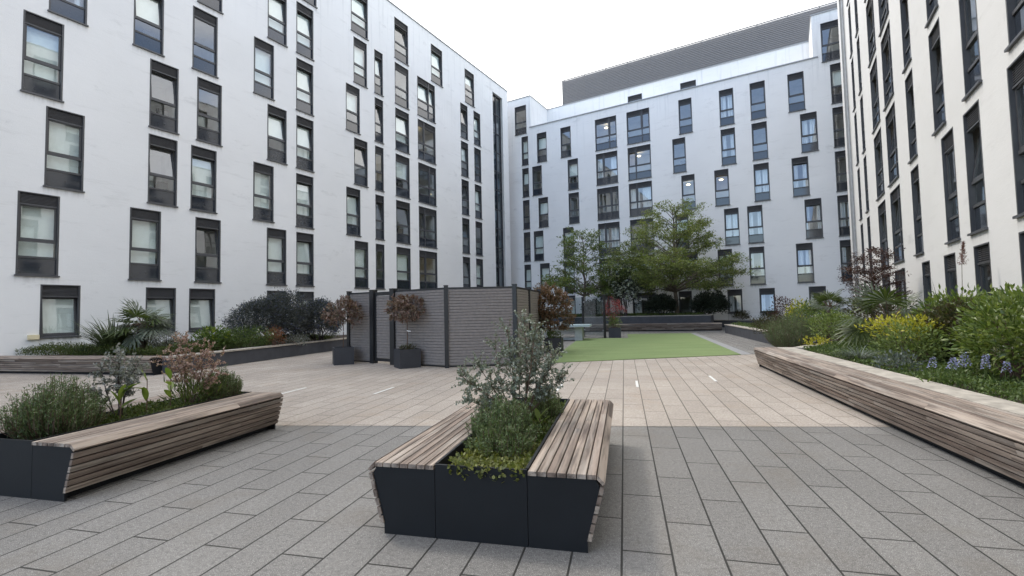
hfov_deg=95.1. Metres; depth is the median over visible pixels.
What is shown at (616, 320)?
grassy plant
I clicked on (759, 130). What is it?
window
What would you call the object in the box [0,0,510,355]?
apartment building
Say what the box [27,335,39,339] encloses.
outlet box
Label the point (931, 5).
window
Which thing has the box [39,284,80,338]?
window
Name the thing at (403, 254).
window
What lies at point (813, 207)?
window
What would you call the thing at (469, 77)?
window
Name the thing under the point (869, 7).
window
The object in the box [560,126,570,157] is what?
window
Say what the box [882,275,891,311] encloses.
window
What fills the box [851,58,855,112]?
window
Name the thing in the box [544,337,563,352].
planter box
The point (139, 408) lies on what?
ground cover
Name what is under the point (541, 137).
window
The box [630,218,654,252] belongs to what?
window
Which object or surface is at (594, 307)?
dark shrub
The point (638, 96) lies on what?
window
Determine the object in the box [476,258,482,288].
window
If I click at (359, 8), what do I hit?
window
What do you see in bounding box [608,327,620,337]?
planter box
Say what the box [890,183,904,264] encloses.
window
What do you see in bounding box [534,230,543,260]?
window
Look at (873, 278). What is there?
purple maple
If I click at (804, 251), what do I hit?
window
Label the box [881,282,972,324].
pampas grass
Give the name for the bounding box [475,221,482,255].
window
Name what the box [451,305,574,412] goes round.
grey leaved shrub
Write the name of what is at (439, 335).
screen fence
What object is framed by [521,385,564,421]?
rosemary bush
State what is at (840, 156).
window
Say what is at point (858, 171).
window
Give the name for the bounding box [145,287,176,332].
window
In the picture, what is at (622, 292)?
blossoming shrub
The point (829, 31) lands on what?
window
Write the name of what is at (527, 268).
window
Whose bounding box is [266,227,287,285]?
window
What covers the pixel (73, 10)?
window
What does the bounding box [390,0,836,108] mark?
sky
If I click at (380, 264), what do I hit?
window
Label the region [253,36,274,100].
window
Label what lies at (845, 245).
window
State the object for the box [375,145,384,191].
window
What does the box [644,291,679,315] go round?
dark shrub
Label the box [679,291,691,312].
window
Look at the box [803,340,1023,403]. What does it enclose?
ground cover
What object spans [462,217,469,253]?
window
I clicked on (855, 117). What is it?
window
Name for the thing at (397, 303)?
standard tree
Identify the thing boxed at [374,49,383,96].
window
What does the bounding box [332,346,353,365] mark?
planter box
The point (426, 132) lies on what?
window
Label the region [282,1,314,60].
window
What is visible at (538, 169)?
window
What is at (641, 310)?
window
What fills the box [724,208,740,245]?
window
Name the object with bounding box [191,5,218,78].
window
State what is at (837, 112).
window
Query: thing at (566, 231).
window
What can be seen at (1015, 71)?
window
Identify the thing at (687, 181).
window
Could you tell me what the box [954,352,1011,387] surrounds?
bluebell clump
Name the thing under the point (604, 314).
glass screen
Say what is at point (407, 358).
planter box
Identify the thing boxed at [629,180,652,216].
window
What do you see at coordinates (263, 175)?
window
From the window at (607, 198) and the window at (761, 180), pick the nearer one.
the window at (761, 180)
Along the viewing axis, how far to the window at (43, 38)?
15.34 m
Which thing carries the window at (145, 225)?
in the apartment building at (193, 165)
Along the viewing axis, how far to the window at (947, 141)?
11.64 m
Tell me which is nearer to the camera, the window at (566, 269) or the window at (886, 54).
the window at (886, 54)
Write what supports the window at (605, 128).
in the apartment building at (742, 130)
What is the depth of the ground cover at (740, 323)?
19.93 m
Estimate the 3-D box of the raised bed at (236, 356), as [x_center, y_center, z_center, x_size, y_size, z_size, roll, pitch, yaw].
[-12.721,2.567,21.239,11.420,0.470,15.226,-2,-3,15]
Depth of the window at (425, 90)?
32.07 m
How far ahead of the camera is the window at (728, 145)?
34.01 m
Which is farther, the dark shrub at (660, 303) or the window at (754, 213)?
the window at (754, 213)
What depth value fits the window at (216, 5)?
20.03 m
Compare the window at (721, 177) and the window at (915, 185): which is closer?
the window at (915, 185)
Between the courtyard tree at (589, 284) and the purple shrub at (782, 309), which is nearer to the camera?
the purple shrub at (782, 309)
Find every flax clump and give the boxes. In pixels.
[66,314,161,355]
[74,342,94,355]
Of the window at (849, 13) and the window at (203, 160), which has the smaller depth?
the window at (203, 160)
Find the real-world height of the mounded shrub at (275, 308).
2.230 m
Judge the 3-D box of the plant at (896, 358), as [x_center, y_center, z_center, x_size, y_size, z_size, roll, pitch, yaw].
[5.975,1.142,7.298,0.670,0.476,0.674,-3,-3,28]
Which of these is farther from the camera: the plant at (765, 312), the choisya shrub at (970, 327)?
the plant at (765, 312)
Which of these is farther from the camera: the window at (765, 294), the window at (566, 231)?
the window at (566, 231)
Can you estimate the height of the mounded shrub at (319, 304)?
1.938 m
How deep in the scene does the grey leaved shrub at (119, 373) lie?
5.01 m
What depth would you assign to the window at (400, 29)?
30.39 m
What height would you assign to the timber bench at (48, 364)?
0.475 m
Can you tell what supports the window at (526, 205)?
in the apartment building at (742, 130)
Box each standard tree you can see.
[320,294,364,347]
[383,293,425,348]
[532,282,575,332]
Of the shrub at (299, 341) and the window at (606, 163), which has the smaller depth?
the shrub at (299, 341)
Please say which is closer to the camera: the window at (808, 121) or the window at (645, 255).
the window at (808, 121)
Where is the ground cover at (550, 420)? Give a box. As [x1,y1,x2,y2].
[471,399,565,443]
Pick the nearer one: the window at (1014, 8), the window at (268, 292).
the window at (1014, 8)
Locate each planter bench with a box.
[0,391,282,501]
[368,397,613,552]
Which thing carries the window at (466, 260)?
in the apartment building at (193, 165)
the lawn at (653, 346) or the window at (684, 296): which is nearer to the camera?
the lawn at (653, 346)
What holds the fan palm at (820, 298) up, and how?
on the raised bed at (958, 392)
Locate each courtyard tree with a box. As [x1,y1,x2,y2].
[538,226,638,316]
[582,262,632,313]
[601,198,759,314]
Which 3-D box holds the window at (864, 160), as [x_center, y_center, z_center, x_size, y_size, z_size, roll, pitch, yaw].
[17.025,-4.963,22.303,0.343,2.671,0.933,-3,-3,30]
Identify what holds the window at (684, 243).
in the apartment building at (742, 130)
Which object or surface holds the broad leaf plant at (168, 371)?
on the planter bench at (62, 467)
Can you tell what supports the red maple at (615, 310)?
on the planter box at (615, 332)
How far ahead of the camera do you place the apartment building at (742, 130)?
35.57 m
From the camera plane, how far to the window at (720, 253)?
33.84 m
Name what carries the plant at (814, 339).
on the raised bed at (958, 392)
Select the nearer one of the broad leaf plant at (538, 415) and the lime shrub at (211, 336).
the broad leaf plant at (538, 415)
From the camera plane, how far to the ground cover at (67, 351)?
14.27 m
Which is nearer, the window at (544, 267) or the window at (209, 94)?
the window at (209, 94)
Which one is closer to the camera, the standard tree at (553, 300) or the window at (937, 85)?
the window at (937, 85)
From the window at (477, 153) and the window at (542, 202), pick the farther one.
the window at (542, 202)
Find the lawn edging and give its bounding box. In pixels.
[691,333,750,354]
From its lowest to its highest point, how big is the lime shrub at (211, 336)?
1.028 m
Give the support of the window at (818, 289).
in the apartment building at (742, 130)
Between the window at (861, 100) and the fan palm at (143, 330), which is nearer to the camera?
the fan palm at (143, 330)
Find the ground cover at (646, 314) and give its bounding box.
[565,312,703,316]
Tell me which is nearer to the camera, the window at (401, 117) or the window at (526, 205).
the window at (401, 117)
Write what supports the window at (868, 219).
in the apartment building at (933, 101)
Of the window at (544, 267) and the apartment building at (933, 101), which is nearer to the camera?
the apartment building at (933, 101)
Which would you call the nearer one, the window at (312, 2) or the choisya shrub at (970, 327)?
the choisya shrub at (970, 327)
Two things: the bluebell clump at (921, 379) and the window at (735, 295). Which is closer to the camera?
the bluebell clump at (921, 379)
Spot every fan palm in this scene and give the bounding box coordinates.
[101,297,176,355]
[801,288,856,336]
[832,280,931,346]
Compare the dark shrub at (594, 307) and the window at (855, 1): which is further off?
the dark shrub at (594, 307)
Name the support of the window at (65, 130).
in the apartment building at (193, 165)
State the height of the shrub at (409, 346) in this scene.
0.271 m
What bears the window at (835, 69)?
in the apartment building at (742, 130)
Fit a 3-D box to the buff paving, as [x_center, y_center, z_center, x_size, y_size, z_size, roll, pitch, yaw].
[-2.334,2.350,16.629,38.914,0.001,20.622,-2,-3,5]
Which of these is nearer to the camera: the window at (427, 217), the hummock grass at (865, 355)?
the hummock grass at (865, 355)
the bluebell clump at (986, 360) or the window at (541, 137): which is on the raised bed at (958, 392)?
the bluebell clump at (986, 360)
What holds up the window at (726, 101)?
in the apartment building at (742, 130)
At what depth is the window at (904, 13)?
14.81 m
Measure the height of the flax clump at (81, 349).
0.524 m
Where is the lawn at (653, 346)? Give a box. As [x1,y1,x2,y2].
[553,333,740,362]
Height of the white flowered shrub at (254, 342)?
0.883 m
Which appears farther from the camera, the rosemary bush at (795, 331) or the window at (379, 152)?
the window at (379, 152)
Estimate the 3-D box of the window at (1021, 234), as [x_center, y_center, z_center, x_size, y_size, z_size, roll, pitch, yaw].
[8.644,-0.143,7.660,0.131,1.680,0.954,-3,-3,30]
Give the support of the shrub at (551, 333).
in the planter box at (555, 341)
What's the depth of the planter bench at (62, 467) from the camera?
4.35 m
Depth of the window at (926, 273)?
13.85 m
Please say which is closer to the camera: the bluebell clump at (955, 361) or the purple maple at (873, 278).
the bluebell clump at (955, 361)
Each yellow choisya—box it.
[854,311,945,359]
[864,317,958,364]
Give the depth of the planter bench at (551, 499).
3.10 m
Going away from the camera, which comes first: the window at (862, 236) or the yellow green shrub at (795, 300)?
the yellow green shrub at (795, 300)
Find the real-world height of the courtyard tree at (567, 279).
6.398 m
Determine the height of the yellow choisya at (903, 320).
0.989 m
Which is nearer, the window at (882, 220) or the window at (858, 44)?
the window at (882, 220)
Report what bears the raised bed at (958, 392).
on the ground at (732, 501)
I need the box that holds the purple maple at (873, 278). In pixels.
[837,246,912,334]
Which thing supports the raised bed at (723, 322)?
on the ground at (732, 501)
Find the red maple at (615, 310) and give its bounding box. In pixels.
[601,296,626,327]
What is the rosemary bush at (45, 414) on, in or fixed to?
on the planter bench at (62, 467)
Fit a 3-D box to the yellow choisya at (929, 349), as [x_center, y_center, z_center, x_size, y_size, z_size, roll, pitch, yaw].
[6.922,0.938,8.039,1.271,0.921,1.212,-1,-3,0]
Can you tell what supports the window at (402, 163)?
in the apartment building at (193, 165)
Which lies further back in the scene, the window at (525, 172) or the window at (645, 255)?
the window at (525, 172)
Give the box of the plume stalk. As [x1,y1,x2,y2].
[957,241,967,295]
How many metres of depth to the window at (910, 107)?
14.66 m
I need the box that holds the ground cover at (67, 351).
[15,332,339,355]
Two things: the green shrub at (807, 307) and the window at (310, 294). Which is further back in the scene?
the window at (310, 294)
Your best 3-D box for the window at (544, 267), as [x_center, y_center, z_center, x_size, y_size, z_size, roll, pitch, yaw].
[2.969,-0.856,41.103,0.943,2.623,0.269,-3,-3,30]
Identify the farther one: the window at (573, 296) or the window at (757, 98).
the window at (573, 296)
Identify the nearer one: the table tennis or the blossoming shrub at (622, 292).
the table tennis
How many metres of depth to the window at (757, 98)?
33.22 m
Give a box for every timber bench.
[0,355,162,374]
[551,322,721,331]
[754,347,1023,487]
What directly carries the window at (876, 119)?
in the apartment building at (933, 101)
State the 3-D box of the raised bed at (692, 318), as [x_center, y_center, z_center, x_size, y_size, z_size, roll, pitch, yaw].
[8.121,2.502,34.537,12.276,0.970,8.660,-2,-3,17]
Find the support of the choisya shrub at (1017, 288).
on the raised bed at (958, 392)
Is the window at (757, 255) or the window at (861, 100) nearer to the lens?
the window at (861, 100)
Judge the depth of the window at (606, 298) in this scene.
39.47 m
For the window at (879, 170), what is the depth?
19.86 m
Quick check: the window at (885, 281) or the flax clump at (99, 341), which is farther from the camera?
the window at (885, 281)
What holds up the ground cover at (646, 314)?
on the raised bed at (692, 318)
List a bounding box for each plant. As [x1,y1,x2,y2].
[110,383,138,418]
[132,371,148,412]
[159,370,229,405]
[163,368,173,405]
[463,420,538,460]
[535,407,549,424]
[607,315,621,327]
[732,308,749,319]
[758,309,775,317]
[799,334,831,345]
[871,346,927,371]
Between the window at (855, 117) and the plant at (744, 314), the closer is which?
the window at (855, 117)
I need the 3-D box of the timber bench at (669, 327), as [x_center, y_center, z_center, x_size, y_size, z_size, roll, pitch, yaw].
[7.317,2.562,30.260,11.524,0.475,0.620,-2,-3,14]
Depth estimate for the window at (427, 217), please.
32.06 m
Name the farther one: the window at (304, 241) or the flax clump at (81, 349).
the window at (304, 241)
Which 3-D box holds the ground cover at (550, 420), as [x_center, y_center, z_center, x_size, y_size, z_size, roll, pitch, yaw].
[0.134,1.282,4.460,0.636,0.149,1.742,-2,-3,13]
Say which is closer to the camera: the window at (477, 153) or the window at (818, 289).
the window at (818, 289)
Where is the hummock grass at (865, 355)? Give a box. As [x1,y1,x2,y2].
[826,344,889,362]
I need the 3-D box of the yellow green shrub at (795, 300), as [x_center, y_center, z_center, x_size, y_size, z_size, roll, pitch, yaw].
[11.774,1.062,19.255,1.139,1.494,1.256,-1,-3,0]
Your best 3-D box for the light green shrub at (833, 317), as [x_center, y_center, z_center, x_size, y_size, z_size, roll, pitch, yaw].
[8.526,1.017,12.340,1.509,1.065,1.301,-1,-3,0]
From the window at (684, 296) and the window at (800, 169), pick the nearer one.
the window at (800, 169)
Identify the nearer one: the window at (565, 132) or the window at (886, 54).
the window at (886, 54)
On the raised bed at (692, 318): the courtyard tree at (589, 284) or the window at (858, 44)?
the courtyard tree at (589, 284)
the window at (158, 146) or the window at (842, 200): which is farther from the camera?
the window at (842, 200)
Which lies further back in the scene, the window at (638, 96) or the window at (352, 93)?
the window at (638, 96)
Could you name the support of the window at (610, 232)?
in the apartment building at (742, 130)
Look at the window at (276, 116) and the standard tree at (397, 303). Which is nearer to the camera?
the standard tree at (397, 303)
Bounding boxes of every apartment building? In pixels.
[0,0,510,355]
[507,1,853,319]
[837,0,1023,357]
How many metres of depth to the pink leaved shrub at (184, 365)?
5.79 m
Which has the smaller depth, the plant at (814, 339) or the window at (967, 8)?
the window at (967, 8)
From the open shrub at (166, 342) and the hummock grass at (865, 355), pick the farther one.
the open shrub at (166, 342)
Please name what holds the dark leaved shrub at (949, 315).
on the raised bed at (958, 392)
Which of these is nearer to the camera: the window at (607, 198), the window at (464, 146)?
the window at (464, 146)
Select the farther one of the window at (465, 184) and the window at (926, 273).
the window at (465, 184)
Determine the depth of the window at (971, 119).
10.16 m
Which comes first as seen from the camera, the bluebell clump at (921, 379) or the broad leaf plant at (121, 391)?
the broad leaf plant at (121, 391)
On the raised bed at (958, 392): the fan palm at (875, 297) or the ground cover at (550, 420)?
the fan palm at (875, 297)
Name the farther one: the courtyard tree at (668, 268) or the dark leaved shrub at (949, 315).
the courtyard tree at (668, 268)
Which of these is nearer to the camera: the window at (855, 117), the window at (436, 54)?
the window at (855, 117)
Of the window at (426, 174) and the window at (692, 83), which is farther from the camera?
the window at (692, 83)
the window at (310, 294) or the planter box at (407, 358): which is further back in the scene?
the window at (310, 294)
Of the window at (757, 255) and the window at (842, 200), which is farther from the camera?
the window at (757, 255)
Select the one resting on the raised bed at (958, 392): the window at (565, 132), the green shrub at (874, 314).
the green shrub at (874, 314)
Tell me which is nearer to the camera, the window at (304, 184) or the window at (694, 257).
the window at (304, 184)
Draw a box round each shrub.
[78,343,150,415]
[142,328,189,354]
[151,331,228,402]
[189,322,240,350]
[219,287,313,344]
[220,324,275,348]
[263,324,286,345]
[276,332,308,345]
[290,296,341,340]
[398,342,415,349]
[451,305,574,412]
[545,330,562,338]
[579,297,602,316]
[607,261,643,315]
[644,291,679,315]
[688,289,731,314]
[748,313,786,334]
[767,295,793,322]
[784,296,810,323]
[784,298,838,330]
[804,307,867,341]
[839,289,917,337]
[901,284,1005,354]
[909,297,996,361]
[937,281,1023,381]
[950,283,1023,368]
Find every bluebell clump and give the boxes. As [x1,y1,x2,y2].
[917,356,936,381]
[928,355,969,387]
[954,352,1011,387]
[971,354,991,387]
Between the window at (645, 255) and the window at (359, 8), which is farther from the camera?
the window at (645, 255)
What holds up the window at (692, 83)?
in the apartment building at (742, 130)
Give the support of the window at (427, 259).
in the apartment building at (193, 165)
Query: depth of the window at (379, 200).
27.93 m
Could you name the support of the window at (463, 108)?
in the apartment building at (193, 165)
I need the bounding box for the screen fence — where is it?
[346,284,541,367]
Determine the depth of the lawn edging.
17.64 m
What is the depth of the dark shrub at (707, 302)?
30.46 m
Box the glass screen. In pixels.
[580,296,605,337]
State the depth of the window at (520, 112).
43.07 m
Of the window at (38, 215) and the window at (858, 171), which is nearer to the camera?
the window at (38, 215)
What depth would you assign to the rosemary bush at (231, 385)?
6.04 m
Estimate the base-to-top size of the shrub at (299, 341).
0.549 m
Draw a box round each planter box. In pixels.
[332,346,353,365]
[394,348,420,368]
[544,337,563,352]
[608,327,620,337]
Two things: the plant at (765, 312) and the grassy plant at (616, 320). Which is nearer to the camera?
the grassy plant at (616, 320)
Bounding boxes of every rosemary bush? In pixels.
[0,373,115,439]
[199,362,243,400]
[463,392,541,440]
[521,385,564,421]
[761,309,832,346]
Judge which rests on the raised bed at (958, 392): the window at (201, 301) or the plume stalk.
the plume stalk
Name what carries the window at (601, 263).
in the apartment building at (742, 130)
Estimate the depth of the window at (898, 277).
17.12 m
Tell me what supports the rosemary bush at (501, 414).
on the planter bench at (551, 499)
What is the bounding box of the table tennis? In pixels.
[542,322,591,340]
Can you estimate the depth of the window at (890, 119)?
17.44 m
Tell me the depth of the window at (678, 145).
35.80 m
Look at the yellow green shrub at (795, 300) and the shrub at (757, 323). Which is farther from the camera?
the yellow green shrub at (795, 300)
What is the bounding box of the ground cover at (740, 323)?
[730,321,901,342]
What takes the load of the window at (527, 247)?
in the apartment building at (742, 130)
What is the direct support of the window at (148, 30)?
in the apartment building at (193, 165)
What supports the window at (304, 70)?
in the apartment building at (193, 165)
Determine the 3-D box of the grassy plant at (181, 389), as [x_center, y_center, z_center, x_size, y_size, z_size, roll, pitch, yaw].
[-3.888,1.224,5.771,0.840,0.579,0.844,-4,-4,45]
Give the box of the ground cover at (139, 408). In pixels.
[74,391,244,430]
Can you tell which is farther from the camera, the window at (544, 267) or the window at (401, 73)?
the window at (544, 267)
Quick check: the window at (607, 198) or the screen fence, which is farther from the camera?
the window at (607, 198)
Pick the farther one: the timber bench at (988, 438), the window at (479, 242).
the window at (479, 242)
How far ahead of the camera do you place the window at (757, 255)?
32.86 m
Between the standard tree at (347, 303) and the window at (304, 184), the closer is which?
the standard tree at (347, 303)
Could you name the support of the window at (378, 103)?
in the apartment building at (193, 165)
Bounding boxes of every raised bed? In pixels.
[40,335,346,373]
[547,314,713,323]
[714,319,815,326]
[724,324,1023,415]
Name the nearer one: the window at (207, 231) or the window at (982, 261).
the window at (982, 261)
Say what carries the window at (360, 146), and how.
in the apartment building at (193, 165)
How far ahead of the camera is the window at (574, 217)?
40.06 m
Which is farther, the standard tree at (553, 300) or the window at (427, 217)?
the window at (427, 217)
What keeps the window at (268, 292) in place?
in the apartment building at (193, 165)
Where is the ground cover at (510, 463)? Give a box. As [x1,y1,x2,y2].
[447,437,541,482]
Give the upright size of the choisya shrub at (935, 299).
1.484 m
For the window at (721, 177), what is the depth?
34.23 m
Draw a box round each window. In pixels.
[14,190,59,276]
[20,9,63,102]
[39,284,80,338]
[43,106,84,192]
[47,0,88,26]
[128,207,161,280]
[132,0,164,56]
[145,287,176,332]
[147,133,177,207]
[148,58,179,134]
[159,288,214,331]
[162,145,217,213]
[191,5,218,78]
[194,217,221,282]
[196,76,222,146]
[197,0,223,14]
[252,161,274,222]
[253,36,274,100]
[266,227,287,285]
[267,0,287,47]
[267,104,287,164]
[267,290,284,322]
[269,115,314,172]
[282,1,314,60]
[282,232,314,286]
[295,173,313,228]
[296,57,314,116]
[296,291,313,304]
[304,0,317,8]
[346,83,360,134]
[346,186,361,236]
[351,0,368,40]
[353,36,367,88]
[354,137,368,187]
[355,240,369,288]
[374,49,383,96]
[374,97,383,144]
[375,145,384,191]
[375,194,384,240]
[376,244,385,289]
[394,17,408,65]
[395,62,409,109]
[395,107,409,154]
[396,153,410,199]
[396,200,410,244]
[396,247,410,289]
[417,76,435,123]
[418,119,435,164]
[418,162,436,206]
[419,206,437,248]
[419,250,437,288]
[431,44,442,87]
[460,102,468,140]
[461,141,468,177]
[461,179,469,215]
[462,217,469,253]
[463,257,470,286]
[464,68,474,107]
[473,110,480,146]
[474,147,480,182]
[475,184,482,219]
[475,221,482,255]
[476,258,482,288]
[515,105,526,135]
[521,136,528,165]
[522,168,540,197]
[523,200,529,229]
[524,232,535,261]
[524,264,531,288]
[532,165,542,195]
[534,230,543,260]
[537,132,546,162]
[538,197,548,227]
[540,263,549,286]
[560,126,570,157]
[563,227,573,258]
[564,261,574,292]
[565,295,575,313]
[567,158,578,190]
[568,192,579,223]
[595,115,616,151]
[596,150,618,185]
[597,186,618,220]
[598,221,620,255]
[599,258,620,290]
[600,294,622,313]
[626,107,650,144]
[627,144,651,180]
[628,93,641,101]
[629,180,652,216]
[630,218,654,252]
[632,255,655,289]
[633,292,656,313]
[672,137,686,173]
[675,215,688,249]
[678,98,692,134]
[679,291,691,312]
[680,80,695,89]
[681,174,695,210]
[685,251,697,287]
[714,169,729,206]
[717,249,733,285]
[719,88,734,126]
[720,127,736,165]
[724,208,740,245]
[727,289,742,313]
[747,205,763,243]
[749,80,766,119]
[749,246,765,284]
[751,121,768,160]
[753,162,770,201]
[759,288,775,312]
[787,71,805,112]
[791,156,810,196]
[796,243,814,282]
[800,111,818,152]
[804,198,823,238]
[809,286,826,311]
[820,19,839,62]
[830,62,842,104]
[832,106,844,147]
[835,150,847,191]
[837,195,849,236]
[839,240,852,280]
[848,3,852,58]
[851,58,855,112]
[854,0,858,37]
[854,113,858,165]
[857,35,861,95]
[857,167,862,220]
[860,94,865,153]
[860,223,865,275]
[863,155,868,213]
[866,0,875,67]
[867,216,872,265]
[870,55,880,133]
[874,127,884,200]
[878,0,888,36]
[878,199,888,266]
[881,20,893,111]
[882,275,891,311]
[885,100,898,187]
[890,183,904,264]
[895,268,907,317]
[900,0,911,73]
[905,68,917,163]
[910,164,923,256]
[922,260,931,307]
[924,0,938,28]
[928,17,946,136]
[941,127,960,244]
[944,252,957,302]
[958,0,982,101]
[963,99,988,235]
[973,242,992,302]
[1004,0,1023,52]
[1006,50,1023,218]
[1018,231,1023,284]
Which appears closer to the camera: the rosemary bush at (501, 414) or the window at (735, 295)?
the rosemary bush at (501, 414)
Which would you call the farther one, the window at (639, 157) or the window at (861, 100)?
the window at (639, 157)
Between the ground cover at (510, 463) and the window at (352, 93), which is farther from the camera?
the window at (352, 93)
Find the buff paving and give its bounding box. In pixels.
[0,341,891,426]
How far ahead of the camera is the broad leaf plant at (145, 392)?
5.11 m
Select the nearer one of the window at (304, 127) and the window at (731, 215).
the window at (304, 127)
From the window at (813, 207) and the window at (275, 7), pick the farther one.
the window at (813, 207)
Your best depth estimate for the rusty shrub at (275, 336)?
16.38 m
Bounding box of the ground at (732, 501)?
[0,327,1023,575]
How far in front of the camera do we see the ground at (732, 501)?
3.43 m
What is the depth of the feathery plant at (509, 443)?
3.47 m
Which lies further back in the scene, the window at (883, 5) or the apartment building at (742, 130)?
the apartment building at (742, 130)
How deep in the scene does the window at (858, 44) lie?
22.93 m
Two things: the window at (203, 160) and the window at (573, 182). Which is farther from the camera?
the window at (573, 182)
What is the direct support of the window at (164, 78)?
in the apartment building at (193, 165)

